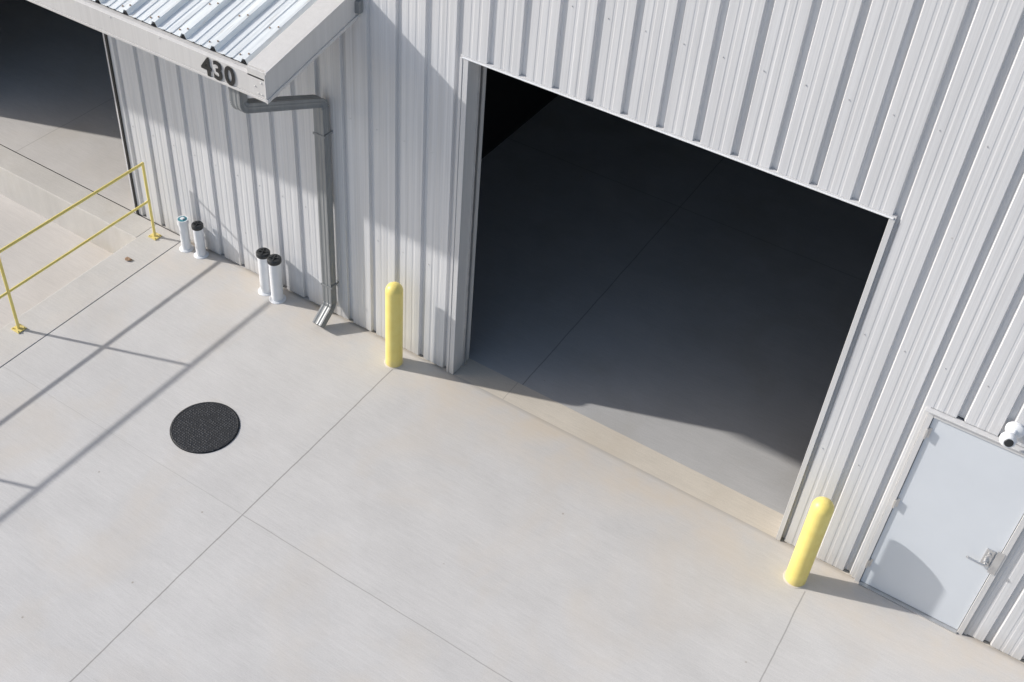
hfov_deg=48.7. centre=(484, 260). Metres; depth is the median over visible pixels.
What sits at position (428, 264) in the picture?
panel screws
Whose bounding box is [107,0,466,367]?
wall panel
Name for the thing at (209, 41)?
roof screws
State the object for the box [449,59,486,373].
jamb trim
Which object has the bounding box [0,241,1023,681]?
ground
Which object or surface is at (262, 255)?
vent pipe
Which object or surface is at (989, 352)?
wall panel over door
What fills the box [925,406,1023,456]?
door frame head
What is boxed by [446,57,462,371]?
jamb lip
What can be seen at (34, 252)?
dock pit floor
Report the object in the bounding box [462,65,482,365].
jamb door track
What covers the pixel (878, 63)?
wall panel lintel
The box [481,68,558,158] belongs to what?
interior partition
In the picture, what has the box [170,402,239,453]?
manhole cover
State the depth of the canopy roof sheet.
9.79 m
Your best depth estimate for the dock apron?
14.18 m
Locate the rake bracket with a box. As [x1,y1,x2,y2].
[355,0,362,13]
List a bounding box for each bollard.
[384,282,403,368]
[783,496,833,588]
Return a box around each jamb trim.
[102,33,135,212]
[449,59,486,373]
[776,218,896,540]
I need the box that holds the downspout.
[228,87,338,327]
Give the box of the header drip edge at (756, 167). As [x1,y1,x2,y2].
[462,57,893,219]
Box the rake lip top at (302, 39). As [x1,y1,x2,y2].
[264,0,346,74]
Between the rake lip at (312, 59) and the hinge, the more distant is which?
the rake lip at (312, 59)
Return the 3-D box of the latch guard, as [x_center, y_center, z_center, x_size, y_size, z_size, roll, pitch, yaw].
[4.205,2.494,9.293,0.060,0.280,0.004,24,44,23]
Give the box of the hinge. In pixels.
[923,428,929,438]
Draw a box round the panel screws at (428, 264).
[132,6,988,465]
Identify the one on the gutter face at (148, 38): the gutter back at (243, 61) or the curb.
the gutter back at (243, 61)
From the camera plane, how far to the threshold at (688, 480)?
11.37 m
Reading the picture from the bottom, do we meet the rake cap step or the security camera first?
the security camera
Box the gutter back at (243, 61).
[92,0,246,64]
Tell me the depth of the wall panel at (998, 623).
9.58 m
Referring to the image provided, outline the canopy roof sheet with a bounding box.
[93,0,316,64]
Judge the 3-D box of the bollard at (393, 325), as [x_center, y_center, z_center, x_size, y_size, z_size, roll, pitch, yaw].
[-0.941,0.667,11.792,0.216,1.113,0.216,24,44,23]
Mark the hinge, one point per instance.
(926, 433)
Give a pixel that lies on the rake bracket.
(358, 6)
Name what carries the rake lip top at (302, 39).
attached to the rake cap at (278, 47)
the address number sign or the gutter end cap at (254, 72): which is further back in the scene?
the address number sign
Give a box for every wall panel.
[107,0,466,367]
[968,538,1023,660]
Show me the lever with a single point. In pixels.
(974, 560)
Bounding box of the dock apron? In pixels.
[0,145,155,253]
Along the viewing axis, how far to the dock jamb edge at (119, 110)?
12.96 m
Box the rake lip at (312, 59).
[267,14,359,103]
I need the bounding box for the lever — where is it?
[966,555,984,565]
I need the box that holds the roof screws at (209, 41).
[122,2,278,54]
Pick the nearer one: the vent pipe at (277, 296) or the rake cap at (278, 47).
the rake cap at (278, 47)
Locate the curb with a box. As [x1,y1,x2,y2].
[0,224,180,367]
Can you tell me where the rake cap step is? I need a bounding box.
[248,0,317,63]
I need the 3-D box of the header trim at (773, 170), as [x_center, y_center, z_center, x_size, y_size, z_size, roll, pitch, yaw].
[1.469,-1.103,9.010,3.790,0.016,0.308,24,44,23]
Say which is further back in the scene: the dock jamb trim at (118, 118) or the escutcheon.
the dock jamb trim at (118, 118)
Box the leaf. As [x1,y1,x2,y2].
[860,418,1023,629]
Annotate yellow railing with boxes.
[0,162,161,333]
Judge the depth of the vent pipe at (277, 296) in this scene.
12.58 m
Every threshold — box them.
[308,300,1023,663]
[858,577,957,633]
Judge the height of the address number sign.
0.184 m
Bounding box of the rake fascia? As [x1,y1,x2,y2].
[264,0,356,99]
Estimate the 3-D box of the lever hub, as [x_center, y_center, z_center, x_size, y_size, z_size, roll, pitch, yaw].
[4.129,2.499,9.327,0.048,0.048,0.050,24,44,23]
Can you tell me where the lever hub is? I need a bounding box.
[982,559,988,566]
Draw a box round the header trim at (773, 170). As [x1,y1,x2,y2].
[461,54,897,218]
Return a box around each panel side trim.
[851,408,927,577]
[963,529,1023,634]
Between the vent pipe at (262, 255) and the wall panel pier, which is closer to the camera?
the wall panel pier
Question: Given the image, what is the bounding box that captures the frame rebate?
[862,417,933,575]
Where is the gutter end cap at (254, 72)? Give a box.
[247,65,263,79]
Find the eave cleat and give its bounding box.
[83,0,247,68]
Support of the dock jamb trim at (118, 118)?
on the dock floor at (58, 113)
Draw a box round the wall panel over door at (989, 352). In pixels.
[931,199,1023,446]
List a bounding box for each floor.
[0,0,308,299]
[0,194,111,328]
[469,95,888,514]
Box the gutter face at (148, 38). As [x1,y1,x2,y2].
[34,0,265,98]
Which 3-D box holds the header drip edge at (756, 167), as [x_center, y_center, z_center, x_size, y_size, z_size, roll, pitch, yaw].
[1.385,-1.014,8.904,3.750,0.012,0.013,24,44,23]
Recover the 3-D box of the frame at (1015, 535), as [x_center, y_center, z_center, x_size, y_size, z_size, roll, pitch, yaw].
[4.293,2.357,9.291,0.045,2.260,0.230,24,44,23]
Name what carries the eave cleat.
attached to the gutter face at (148, 38)
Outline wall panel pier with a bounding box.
[782,0,1023,574]
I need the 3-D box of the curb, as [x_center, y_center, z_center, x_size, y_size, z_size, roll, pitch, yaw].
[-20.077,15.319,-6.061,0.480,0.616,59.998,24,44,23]
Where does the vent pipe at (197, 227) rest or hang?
on the ground
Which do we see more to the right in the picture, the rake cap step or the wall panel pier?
the wall panel pier
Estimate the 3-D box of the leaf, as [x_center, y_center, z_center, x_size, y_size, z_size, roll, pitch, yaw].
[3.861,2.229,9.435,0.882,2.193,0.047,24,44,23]
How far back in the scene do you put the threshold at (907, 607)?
10.11 m
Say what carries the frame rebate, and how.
attached to the frame at (906, 469)
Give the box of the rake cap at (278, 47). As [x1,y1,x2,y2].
[248,0,341,71]
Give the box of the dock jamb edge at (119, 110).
[104,34,138,214]
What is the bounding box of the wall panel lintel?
[464,0,972,214]
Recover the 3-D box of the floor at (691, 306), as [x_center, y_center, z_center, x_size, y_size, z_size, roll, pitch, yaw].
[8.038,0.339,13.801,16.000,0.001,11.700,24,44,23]
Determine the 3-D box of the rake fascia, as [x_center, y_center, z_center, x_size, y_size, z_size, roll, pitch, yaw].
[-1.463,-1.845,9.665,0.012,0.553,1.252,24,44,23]
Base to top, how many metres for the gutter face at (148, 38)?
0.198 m
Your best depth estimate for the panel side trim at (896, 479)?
9.54 m
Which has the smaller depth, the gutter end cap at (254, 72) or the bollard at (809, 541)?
the gutter end cap at (254, 72)
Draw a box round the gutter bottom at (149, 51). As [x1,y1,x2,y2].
[27,0,279,102]
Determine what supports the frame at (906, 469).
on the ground
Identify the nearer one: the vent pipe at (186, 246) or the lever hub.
the lever hub
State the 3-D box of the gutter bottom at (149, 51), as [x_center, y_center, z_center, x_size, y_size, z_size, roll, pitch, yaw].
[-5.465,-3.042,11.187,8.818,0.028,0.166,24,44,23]
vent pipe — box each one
[177,215,193,252]
[191,221,208,258]
[256,247,270,295]
[267,254,285,303]
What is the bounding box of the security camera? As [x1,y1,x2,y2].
[999,421,1023,447]
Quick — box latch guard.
[987,552,1005,574]
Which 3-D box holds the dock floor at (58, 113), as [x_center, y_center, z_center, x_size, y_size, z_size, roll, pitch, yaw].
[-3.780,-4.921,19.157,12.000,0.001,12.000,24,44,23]
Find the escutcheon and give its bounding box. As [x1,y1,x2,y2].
[980,548,995,566]
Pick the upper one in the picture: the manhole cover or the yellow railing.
the yellow railing
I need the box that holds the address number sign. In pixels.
[201,57,234,85]
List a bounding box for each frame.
[854,413,933,582]
[957,514,1023,634]
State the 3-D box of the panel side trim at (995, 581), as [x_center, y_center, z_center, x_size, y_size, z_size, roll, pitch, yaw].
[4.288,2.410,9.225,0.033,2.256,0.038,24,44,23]

